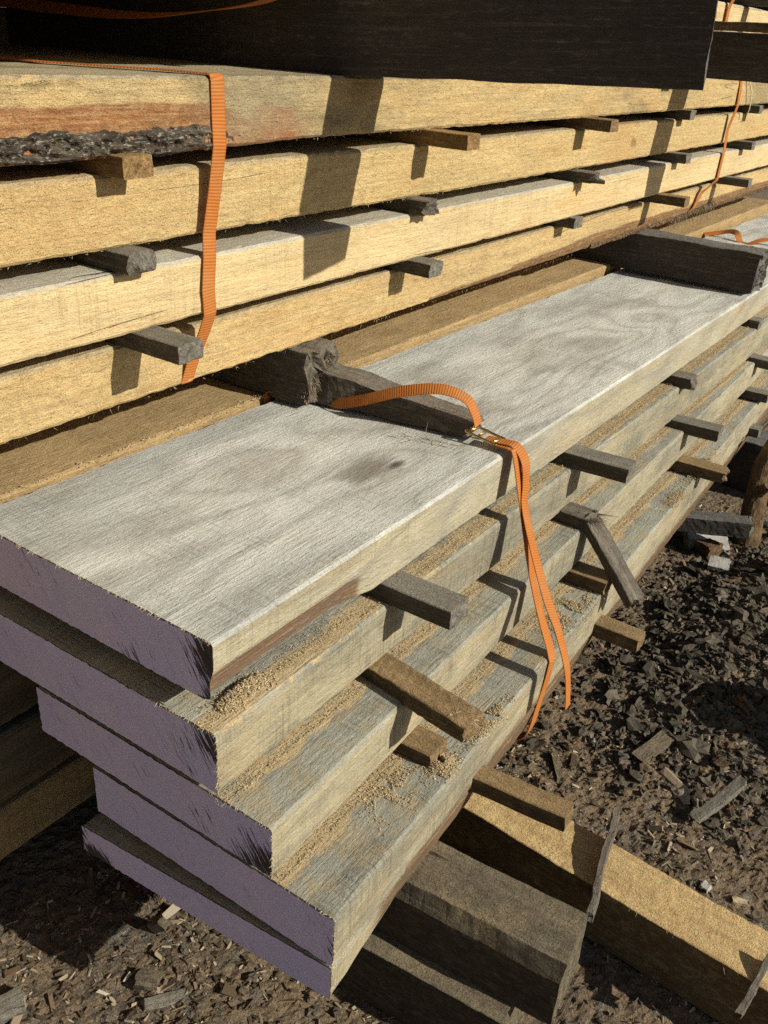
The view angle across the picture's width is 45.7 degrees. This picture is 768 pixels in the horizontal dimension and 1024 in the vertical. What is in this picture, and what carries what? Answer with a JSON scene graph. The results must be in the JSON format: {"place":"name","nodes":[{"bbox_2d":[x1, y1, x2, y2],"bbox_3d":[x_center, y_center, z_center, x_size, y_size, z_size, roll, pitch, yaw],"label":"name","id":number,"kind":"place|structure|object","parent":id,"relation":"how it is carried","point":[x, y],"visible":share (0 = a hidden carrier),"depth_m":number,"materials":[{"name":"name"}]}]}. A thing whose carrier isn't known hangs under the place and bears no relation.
{"place":"outdoors","nodes":[
{"label":"outdoors","id":0,"kind":"place"},
{"bbox_2d":[0,190,767,1023],"bbox_3d":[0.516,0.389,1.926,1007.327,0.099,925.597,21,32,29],"label":"ground","id":1,"kind":"structure","parent":0,"point":[36,864],"depth_m":1.48,"materials":[{"name":"brown soil"}]},
{"bbox_2d":[0,986,27,1023],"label":"wood offcut","id":2,"kind":"object","parent":1,"relation":"on","point":[12,1004],"visible":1,"depth_m":1.27,"materials":[{"name":"beige wood"}]},
{"bbox_2d":[0,752,96,860],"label":"board","id":3,"kind":"object","parent":1,"relation":"on","point":[44,801],"visible":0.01,"depth_m":1.45,"materials":[{"name":"brown wood"}]},
{"bbox_2d":[0,703,76,803],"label":"board","id":4,"kind":"object","parent":3,"relation":"on","point":[31,750],"depth_m":1.38,"materials":[{"name":"brown wood"}]},
{"bbox_2d":[0,661,39,725],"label":"board","id":5,"kind":"object","parent":4,"relation":"on","point":[18,693],"visible":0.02,"depth_m":1.32,"materials":[{"name":"brown wood"}]},
{"bbox_3d":[-0.135,-0.358,2.275,0.667,0.101,5.521,21,32,29],"label":"board","id":6,"kind":"object","parent":5,"relation":"on","visible":0},
{"bbox_2d":[0,197,767,503],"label":"board","id":7,"kind":"object","parent":6,"relation":"on","point":[31,460],"visible":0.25,"depth_m":1.59,"materials":[{"name":"brown wood"}]},
{"bbox_2d":[0,306,492,497],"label":"sawdust","id":8,"kind":"object","parent":7,"relation":"on","point":[206,418],"visible":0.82,"depth_m":1.43},
{"bbox_2d":[207,337,338,407],"bbox_3d":[-0.296,-0.304,1.644,0.502,0.100,0.096,21,32,29],"label":"chock","id":9,"kind":"object","parent":7,"relation":"on","point":[289,374],"visible":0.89,"depth_m":1.53,"materials":[{"name":"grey wood"}]},
{"bbox_2d":[0,165,767,446],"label":"beam","id":10,"kind":"structure","parent":7,"relation":"on","point":[40,393],"depth_m":1.47,"materials":[{"name":"brown wood"}]},
{"bbox_2d":[103,326,203,364],"bbox_3d":[-0.516,-0.305,1.310,0.677,0.026,0.045,21,32,29],"label":"sticker","id":11,"kind":"object","parent":10,"relation":"on","point":[171,346],"visible":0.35,"depth_m":1.15,"materials":[{"name":"wood"}]},
{"bbox_2d":[0,135,767,366],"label":"beam","id":12,"kind":"structure","parent":10,"relation":"on","point":[51,305],"depth_m":1.38,"materials":[{"name":"brown wood"}]},
{"bbox_2d":[60,245,156,275],"bbox_3d":[-0.544,-0.397,1.256,0.628,0.026,0.045,21,32,29],"label":"sticker","id":13,"kind":"object","parent":12,"relation":"on","point":[128,260],"visible":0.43,"depth_m":1.11,"materials":[{"name":"grey wood"}]},
{"bbox_2d":[0,103,767,269],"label":"beam","id":14,"kind":"structure","parent":12,"relation":"on","point":[48,211],"depth_m":1.34,"materials":[{"name":"brown wood"}]},
{"bbox_2d":[48,152,153,179],"bbox_3d":[-0.538,-0.493,1.199,0.633,0.026,0.045,21,32,29],"label":"sticker","id":15,"kind":"object","parent":14,"relation":"on","point":[125,166],"visible":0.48,"depth_m":1.05,"materials":[{"name":"brown wood"}]},
{"bbox_2d":[0,44,767,166],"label":"beam","id":16,"kind":"structure","parent":15,"relation":"on","point":[52,113],"depth_m":1.23,"materials":[{"name":"brown wood"}]},
{"bbox_2d":[0,57,225,383],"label":"strap","id":17,"kind":"object","parent":16,"relation":"attached to","point":[217,94],"visible":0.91,"depth_m":1.19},
{"bbox_2d":[6,0,717,89],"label":"cross beam","id":18,"kind":"structure","parent":16,"relation":"on","point":[659,44],"depth_m":1.23,"materials":[{"name":"black wood"}]},
{"bbox_2d":[0,0,275,18],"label":"strap","id":19,"kind":"object","parent":18,"relation":"attached to","point":[58,8],"visible":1,"depth_m":1.39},
{"bbox_2d":[713,1,767,33],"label":"beam","id":20,"kind":"structure","parent":18,"relation":"on","point":[738,13],"depth_m":2.67,"materials":[{"name":"brown wood"}]},
{"bbox_2d":[725,0,734,21],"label":"strap","id":21,"kind":"object","parent":20,"relation":"attached to","point":[728,10],"visible":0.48,"depth_m":2.55,"materials":[{"name":"orange plastic"}]},
{"bbox_2d":[718,0,767,6],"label":"sticker","id":22,"kind":"object","parent":20,"relation":"on","point":[761,3],"visible":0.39,"depth_m":2.67,"materials":[{"name":"black wood"}]},
{"bbox_2d":[745,6,767,10],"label":"beam","id":23,"kind":"structure","parent":20,"relation":"on","point":[762,8],"depth_m":3.30,"materials":[{"name":"brown wood"}]},
{"bbox_2d":[688,81,742,211],"bbox_3d":[0.843,-1.190,2.936,0.511,0.420,0.112,14,29,19],"label":"strap","id":24,"kind":"object","parent":16,"relation":"attached to","point":[725,143],"visible":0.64,"depth_m":2.88,"materials":[{"name":"orange plastic"}]},
{"bbox_2d":[706,31,767,82],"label":"cross beam","id":25,"kind":"structure","parent":16,"relation":"on","point":[738,56],"depth_m":2.29,"materials":[{"name":"black wood"}]},
{"bbox_2d":[713,21,767,32],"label":"sticker","id":26,"kind":"object","parent":25,"relation":"on","point":[755,27],"visible":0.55,"depth_m":2.19,"materials":[{"name":"brown wood"}]},
{"bbox_2d":[746,82,751,115],"bbox_3d":[1.157,-1.316,2.887,0.012,0.118,0.080,21,32,29],"label":"straw","id":27,"kind":"object","parent":16,"relation":"hanging from","point":[751,98],"visible":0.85,"depth_m":2.90,"materials":[{"name":"beige plant"}]},
{"bbox_2d":[349,128,480,150],"bbox_3d":[-0.136,-0.716,1.672,0.688,0.026,0.043,20,32,28],"label":"sticker","id":28,"kind":"object","parent":14,"relation":"on","point":[455,140],"visible":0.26,"depth_m":1.53,"materials":[{"name":"brown wood"}]},
{"bbox_2d":[523,117,618,132],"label":"sticker","id":29,"kind":"object","parent":14,"relation":"on","point":[600,124],"visible":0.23,"depth_m":2.01,"materials":[{"name":"brown wood"}]},
{"bbox_2d":[631,109,696,119],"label":"sticker","id":30,"kind":"object","parent":14,"relation":"on","point":[687,114],"visible":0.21,"depth_m":2.51,"materials":[{"name":"wood"}]},
{"bbox_2d":[700,105,763,113],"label":"sticker","id":31,"kind":"object","parent":14,"relation":"on","point":[756,109],"visible":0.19,"depth_m":2.98,"materials":[{"name":"wood"}]},
{"bbox_2d":[364,196,438,215],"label":"sticker","id":32,"kind":"object","parent":12,"relation":"on","point":[421,206],"visible":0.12,"depth_m":1.59,"materials":[{"name":"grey wood"}]},
{"bbox_2d":[537,168,604,183],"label":"sticker","id":33,"kind":"object","parent":12,"relation":"on","point":[582,176],"visible":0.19,"depth_m":2.08,"materials":[{"name":"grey wood"}]},
{"bbox_2d":[639,152,691,163],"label":"sticker","id":34,"kind":"object","parent":12,"relation":"on","point":[679,157],"visible":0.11,"depth_m":2.56,"materials":[{"name":"wood"}]},
{"bbox_2d":[710,140,755,149],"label":"sticker","id":35,"kind":"object","parent":12,"relation":"on","point":[744,144],"visible":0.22,"depth_m":3.04,"materials":[{"name":"wood"}]},
{"bbox_2d":[380,256,443,277],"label":"sticker","id":36,"kind":"object","parent":10,"relation":"on","point":[424,267],"visible":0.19,"depth_m":1.63,"materials":[{"name":"wood"}]},
{"bbox_2d":[545,215,582,228],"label":"sticker","id":37,"kind":"object","parent":10,"relation":"on","point":[574,222],"visible":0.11,"depth_m":2.14,"materials":[{"name":"wood"}]},
{"bbox_2d":[637,193,689,206],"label":"sticker","id":38,"kind":"object","parent":10,"relation":"on","point":[672,199],"visible":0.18,"depth_m":2.55,"materials":[{"name":"brown wood"}]},
{"bbox_2d":[705,176,752,187],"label":"sticker","id":39,"kind":"object","parent":10,"relation":"on","point":[737,181],"visible":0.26,"depth_m":3.00,"materials":[{"name":"wood"}]},
{"bbox_2d":[133,968,165,990],"bbox_3d":[-0.342,0.683,1.328,0.043,0.017,0.031,6,28,4],"label":"wood offcut","id":40,"kind":"object","parent":1,"relation":"on","point":[148,979],"visible":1,"depth_m":1.32,"materials":[{"name":"brown wood"}]},
{"bbox_2d":[147,914,170,933],"bbox_3d":[-0.345,0.630,1.391,0.029,0.024,0.018,-29,13,29],"label":"wood offcut","id":41,"kind":"object","parent":1,"relation":"on","point":[160,923],"visible":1,"depth_m":1.39,"materials":[{"name":"brown wood"}]},
{"bbox_2d":[140,988,187,1011],"bbox_3d":[-0.314,0.698,1.306,0.067,0.010,0.018,-8,30,-21],"label":"wood offcut","id":42,"kind":"object","parent":1,"relation":"on","point":[166,999],"visible":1,"depth_m":1.30,"materials":[{"name":"beige wood"}]},
{"bbox_2d":[0,494,767,1023],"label":"wood chips","id":43,"kind":"object","parent":1,"relation":"on","point":[246,958],"visible":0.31,"depth_m":1.44,"materials":[{"name":"brown wood"}]},
{"bbox_2d":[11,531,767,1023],"bbox_3d":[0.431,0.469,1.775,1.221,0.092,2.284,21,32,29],"label":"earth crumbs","id":44,"kind":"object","parent":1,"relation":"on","point":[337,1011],"visible":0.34,"depth_m":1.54,"materials":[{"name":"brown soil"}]},
{"bbox_2d":[338,929,520,1023],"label":"dunnage block","id":45,"kind":"object","parent":1,"relation":"on","point":[403,983],"depth_m":1.25,"materials":[{"name":"brown wood"}]},
{"bbox_2d":[374,840,587,1023],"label":"dunnage block","id":46,"kind":"object","parent":45,"relation":"on","point":[512,941],"depth_m":1.21,"materials":[{"name":"brown wood"}]},
{"bbox_2d":[82,408,767,998],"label":"plank","id":47,"kind":"object","parent":46,"relation":"on","point":[122,850],"visible":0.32,"depth_m":1.17,"materials":[{"name":"grey wood"}]},
{"bbox_2d":[93,370,767,988],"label":"plank","id":48,"kind":"object","parent":47,"relation":"on","point":[329,894],"visible":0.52,"depth_m":1.18,"materials":[{"name":"grey wood"}]},
{"bbox_2d":[353,758,434,835],"bbox_3d":[0.009,0.364,1.184,0.090,0.004,0.171,21,32,29],"label":"sawdust","id":49,"kind":"object","parent":48,"relation":"on","point":[387,795],"visible":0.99,"depth_m":1.19},
{"bbox_2d":[36,342,767,878],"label":"plank","id":50,"kind":"object","parent":48,"relation":"on","point":[278,812],"visible":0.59,"depth_m":1.16,"materials":[{"name":"grey wood"}]},
{"bbox_2d":[0,306,767,794],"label":"plank","id":51,"kind":"object","parent":50,"relation":"on","point":[138,704],"visible":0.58,"depth_m":1.13,"materials":[{"name":"grey wood"}]},
{"bbox_2d":[197,657,292,727],"bbox_3d":[-0.157,0.199,1.035,0.055,0.012,0.163,21,32,29],"label":"sawdust","id":52,"kind":"object","parent":51,"relation":"on","point":[249,685],"visible":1,"depth_m":1.03},
{"bbox_2d":[0,214,767,699],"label":"plank","id":53,"kind":"object","parent":51,"relation":"on","point":[204,562],"visible":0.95,"depth_m":1.27,"materials":[{"name":"grey wood"}]},
{"bbox_2d":[264,391,277,403],"bbox_3d":[-0.190,-0.198,1.563,0.032,0.026,0.014,-2,28,-10],"label":"strap","id":54,"kind":"object","parent":53,"relation":"on","point":[266,398],"visible":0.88,"depth_m":1.56,"materials":[{"name":"orange fabric"}]},
{"bbox_2d":[315,362,484,437],"bbox_3d":[0.018,-0.194,1.506,0.309,0.071,0.072,15,30,21],"label":"broken chock piece","id":55,"kind":"object","parent":53,"relation":"on","point":[338,380],"visible":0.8,"depth_m":1.50,"materials":[{"name":"grey wood"}]},
{"bbox_2d":[330,383,481,427],"bbox_3d":[0.030,-0.179,1.468,0.262,0.079,0.032,14,29,19],"label":"strap","id":56,"kind":"object","parent":53,"relation":"on","point":[467,399],"visible":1,"depth_m":1.44,"materials":[{"name":"orange fabric"}]},
{"bbox_2d":[393,424,462,445],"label":"loose fibres","id":57,"kind":"object","parent":53,"relation":"on","point":[425,438],"visible":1,"depth_m":1.43,"materials":[{"name":"grey wood"}]},
{"bbox_2d":[464,425,505,446],"bbox_3d":[0.161,-0.121,1.439,0.063,0.016,0.035,17,30,23],"label":"strap buckle","id":58,"kind":"object","parent":53,"relation":"on","point":[473,429],"visible":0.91,"depth_m":1.43,"materials":[{"name":"gold metal"}]},
{"bbox_2d":[488,443,555,740],"bbox_3d":[0.202,0.139,1.474,0.074,0.480,0.185,-19,35,-37],"label":"strap","id":59,"kind":"object","parent":58,"relation":"attached to","point":[548,641],"visible":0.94,"depth_m":1.46,"materials":[{"name":"orange fabric"}]},
{"bbox_2d":[485,435,570,710],"bbox_3d":[0.236,0.088,1.433,0.054,0.356,0.270,-14,33,-31],"label":"strap","id":60,"kind":"object","parent":58,"relation":"hanging from","point":[521,453],"visible":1,"depth_m":1.42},
{"bbox_2d":[566,229,767,292],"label":"chock","id":61,"kind":"object","parent":53,"relation":"on","point":[741,268],"visible":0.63,"depth_m":2.55,"materials":[{"name":"black wood"}]},
{"bbox_2d":[705,229,767,244],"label":"strap","id":62,"kind":"object","parent":53,"relation":"on","point":[737,234],"visible":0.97,"depth_m":3.27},
{"bbox_2d":[364,570,467,629],"bbox_3d":[-0.122,0.051,1.304,0.535,0.029,0.047,20,32,28],"label":"sticker","id":63,"kind":"object","parent":51,"relation":"on","point":[436,604],"visible":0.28,"depth_m":1.19,"materials":[{"name":"wood"}]},
{"bbox_2d":[201,325,748,721],"bbox_3d":[0.441,-0.165,1.815,0.044,0.015,2.221,21,32,29],"label":"sawdust","id":64,"kind":"object","parent":51,"relation":"on","point":[499,513],"visible":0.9,"depth_m":1.43},
{"bbox_2d":[550,444,636,483],"bbox_3d":[0.210,-0.148,1.729,0.539,0.030,0.050,19,31,26],"label":"sticker","id":65,"kind":"object","parent":51,"relation":"on","point":[598,463],"visible":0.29,"depth_m":1.62,"materials":[{"name":"wood"}]},
{"bbox_2d":[661,370,697,389],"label":"sticker","id":66,"kind":"object","parent":51,"relation":"on","point":[683,379],"visible":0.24,"depth_m":2.08,"materials":[{"name":"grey wood"}]},
{"bbox_2d":[740,316,763,329],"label":"sticker","id":67,"kind":"object","parent":51,"relation":"on","point":[754,322],"visible":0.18,"depth_m":2.58,"materials":[{"name":"wood"}]},
{"bbox_2d":[360,653,486,741],"bbox_3d":[-0.037,0.196,1.265,0.431,0.034,0.054,27,35,37],"label":"sticker","id":68,"kind":"object","parent":50,"relation":"on","point":[426,698],"visible":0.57,"depth_m":1.18,"materials":[{"name":"brown wood"}]},
{"bbox_2d":[216,353,756,805],"bbox_3d":[0.451,-0.070,1.845,0.022,0.011,2.231,21,32,29],"label":"sawdust","id":69,"kind":"object","parent":50,"relation":"on","point":[355,685],"visible":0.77,"depth_m":1.33},
{"bbox_2d":[550,502,616,531],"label":"sticker","id":70,"kind":"object","parent":50,"relation":"on","point":[573,515],"visible":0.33,"depth_m":1.65,"materials":[{"name":"grey wood"}]},
{"bbox_2d":[583,509,643,607],"bbox_3d":[0.413,0.079,1.647,0.056,0.202,0.042,-26,-5,-37],"label":"snapped sticker piece","id":71,"kind":"object","parent":70,"relation":"hanging from","point":[613,563],"visible":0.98,"depth_m":1.63,"materials":[{"name":"grey wood"}]},
{"bbox_2d":[665,414,723,441],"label":"sticker","id":72,"kind":"object","parent":50,"relation":"on","point":[701,429],"visible":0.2,"depth_m":2.09,"materials":[{"name":"wood"}]},
{"bbox_2d":[746,353,767,369],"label":"sticker","id":73,"kind":"object","parent":50,"relation":"on","point":[760,361],"visible":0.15,"depth_m":2.59,"materials":[{"name":"grey wood"}]},
{"bbox_2d":[394,725,447,767],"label":"sticker","id":74,"kind":"object","parent":48,"relation":"on","point":[419,744],"visible":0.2,"depth_m":1.24,"materials":[{"name":"brown wood"}]},
{"bbox_2d":[416,747,469,783],"bbox_3d":[0.080,0.339,1.234,0.061,0.011,0.087,21,32,29],"label":"sawdust","id":75,"kind":"object","parent":48,"relation":"on","point":[448,766],"visible":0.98,"depth_m":1.23},
{"bbox_2d":[455,685,519,753],"bbox_3d":[0.155,0.299,1.323,0.041,0.007,0.190,21,32,29],"label":"sawdust","id":76,"kind":"object","parent":48,"relation":"on","point":[500,711],"visible":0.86,"depth_m":1.31},
{"bbox_2d":[271,398,745,883],"bbox_3d":[0.488,0.030,1.878,0.024,0.005,2.210,20,32,28],"label":"sawdust","id":77,"kind":"object","parent":48,"relation":"on","point":[694,450],"visible":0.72,"depth_m":1.44},
{"bbox_2d":[520,561,603,663],"bbox_3d":[0.325,0.166,1.599,0.107,0.006,0.385,21,32,29],"label":"sawdust","id":78,"kind":"object","parent":48,"relation":"on","point":[567,617],"visible":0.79,"depth_m":1.59},
{"bbox_2d":[561,561,611,594],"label":"sticker","id":79,"kind":"object","parent":48,"relation":"on","point":[588,576],"visible":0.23,"depth_m":1.65,"materials":[{"name":"brown wood"}]},
{"bbox_2d":[657,485,694,512],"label":"sawdust","id":80,"kind":"object","parent":48,"relation":"on","point":[672,499],"visible":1,"depth_m":2.01},
{"bbox_2d":[676,449,719,489],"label":"sawdust","id":81,"kind":"object","parent":48,"relation":"on","point":[688,475],"visible":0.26,"depth_m":2.12},
{"bbox_2d":[669,454,729,483],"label":"sticker","id":82,"kind":"object","parent":48,"relation":"on","point":[700,468],"visible":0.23,"depth_m":2.11,"materials":[{"name":"brown wood"}]},
{"bbox_2d":[739,386,767,402],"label":"sticker","id":83,"kind":"object","parent":48,"relation":"on","point":[755,394],"visible":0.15,"depth_m":2.60,"materials":[{"name":"wood"}]},
{"bbox_2d":[469,764,573,831],"bbox_3d":[0.126,0.381,1.321,0.304,0.029,0.036,18,31,25],"label":"sticker","id":84,"kind":"object","parent":47,"relation":"on","point":[529,800],"visible":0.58,"depth_m":1.28,"materials":[{"name":"brown wood"}]},
{"bbox_2d":[591,614,644,652],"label":"sticker","id":85,"kind":"object","parent":47,"relation":"on","point":[619,633],"visible":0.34,"depth_m":1.65,"materials":[{"name":"brown wood"}]},
{"bbox_2d":[746,423,762,437],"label":"sticker","id":86,"kind":"object","parent":47,"relation":"on","point":[754,431],"visible":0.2,"depth_m":2.60,"materials":[{"name":"grey wood"}]},
{"bbox_2d":[550,750,563,781],"bbox_3d":[0.335,0.494,1.768,0.016,0.012,0.078,3,28,-2],"label":"wood offcut","id":87,"kind":"object","parent":1,"relation":"on","point":[558,771],"visible":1,"depth_m":1.76,"materials":[{"name":"brown wood"}]},
{"bbox_2d":[438,793,767,1023],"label":"timber","id":88,"kind":"object","parent":1,"relation":"on","point":[697,950],"visible":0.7,"depth_m":1.38,"materials":[{"name":"brown wood"}]},
{"bbox_2d":[586,807,619,924],"bbox_3d":[0.341,0.543,1.416,0.021,0.036,0.208,14,37,19],"label":"bark sliver","id":89,"kind":"object","parent":88,"relation":"on","point":[591,909],"visible":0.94,"depth_m":1.40,"materials":[{"name":"grey wood"}]},
{"bbox_2d":[734,954,767,1019],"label":"bark sliver","id":90,"kind":"object","parent":88,"relation":"attached to","point":[743,1006],"visible":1,"depth_m":1.25,"materials":[{"name":"grey wood"}]},
{"bbox_2d":[524,510,767,857],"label":"bark clods","id":91,"kind":"object","parent":1,"relation":"on","point":[722,758],"visible":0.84,"depth_m":1.95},
{"bbox_2d":[598,545,767,780],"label":"bark clods","id":92,"kind":"object","parent":91,"relation":"on","point":[694,747],"visible":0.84,"depth_m":2.01,"materials":[{"name":"wood"}]},
{"bbox_2d":[707,555,730,571],"bbox_3d":[0.902,0.142,2.456,0.059,0.022,0.044,14,47,19],"label":"rubble","id":93,"kind":"object","parent":91,"relation":"on","point":[717,562],"visible":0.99,"depth_m":2.45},
{"bbox_2d":[631,730,672,763],"bbox_3d":[0.531,0.467,1.803,0.105,0.016,0.033,-23,38,-36],"label":"wood offcut","id":94,"kind":"object","parent":1,"relation":"on","point":[659,742],"visible":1,"depth_m":1.80,"materials":[{"name":"brown wood"}]},
{"bbox_2d":[699,880,711,892],"bbox_3d":[0.542,0.630,1.533,0.023,0.011,0.016,-18,35,-36],"label":"wood offcut","id":95,"kind":"object","parent":1,"relation":"on","point":[705,886],"visible":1,"depth_m":1.53,"materials":[{"name":"grey wood"}]},
{"bbox_2d":[682,532,729,551],"bbox_3d":[0.921,0.081,2.601,0.126,0.039,0.091,11,40,2],"label":"rubble","id":96,"kind":"object","parent":1,"relation":"on","point":[690,540],"visible":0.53,"depth_m":2.58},
{"bbox_2d":[695,538,723,558],"bbox_3d":[0.906,0.102,2.537,0.064,0.040,0.050,-11,31,-26],"label":"rubble","id":97,"kind":"object","parent":1,"relation":"on","point":[708,547],"visible":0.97,"depth_m":2.52,"materials":[{"name":"brown stone"}]},
{"bbox_2d":[676,510,753,538],"bbox_3d":[0.863,0.027,2.531,0.310,0.049,0.054,7,27,18],"label":"dunnage piece","id":98,"kind":"object","parent":1,"relation":"on","point":[716,524],"visible":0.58,"depth_m":2.50,"materials":[{"name":"grey wood"}]},
{"bbox_2d":[689,775,747,824],"bbox_3d":[0.613,0.526,1.664,0.131,0.016,0.025,-30,39,-16],"label":"wood offcut","id":99,"kind":"object","parent":1,"relation":"on","point":[734,788],"visible":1,"depth_m":1.66,"materials":[{"name":"grey wood"}]},
{"bbox_2d":[732,896,748,906],"bbox_3d":[0.590,0.646,1.510,0.028,0.008,0.013,12,29,15],"label":"wood offcut","id":100,"kind":"object","parent":1,"relation":"on","point":[738,901],"visible":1,"depth_m":1.51,"materials":[{"name":"beige wood"}]},
{"bbox_2d":[723,430,767,490],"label":"timber","id":101,"kind":"object","parent":1,"relation":"on","point":[740,465],"visible":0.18,"depth_m":2.92,"materials":[{"name":"wood"}]},
{"bbox_2d":[734,439,767,546],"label":"bark pole","id":102,"kind":"object","parent":1,"relation":"on","point":[754,503],"visible":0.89,"depth_m":2.54,"materials":[{"name":"brown wood"}]},
{"bbox_2d":[763,517,767,524],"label":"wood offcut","id":103,"kind":"object","parent":1,"relation":"on","point":[765,522],"visible":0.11,"depth_m":2.70,"materials":[{"name":"grey wood"}]}
]}

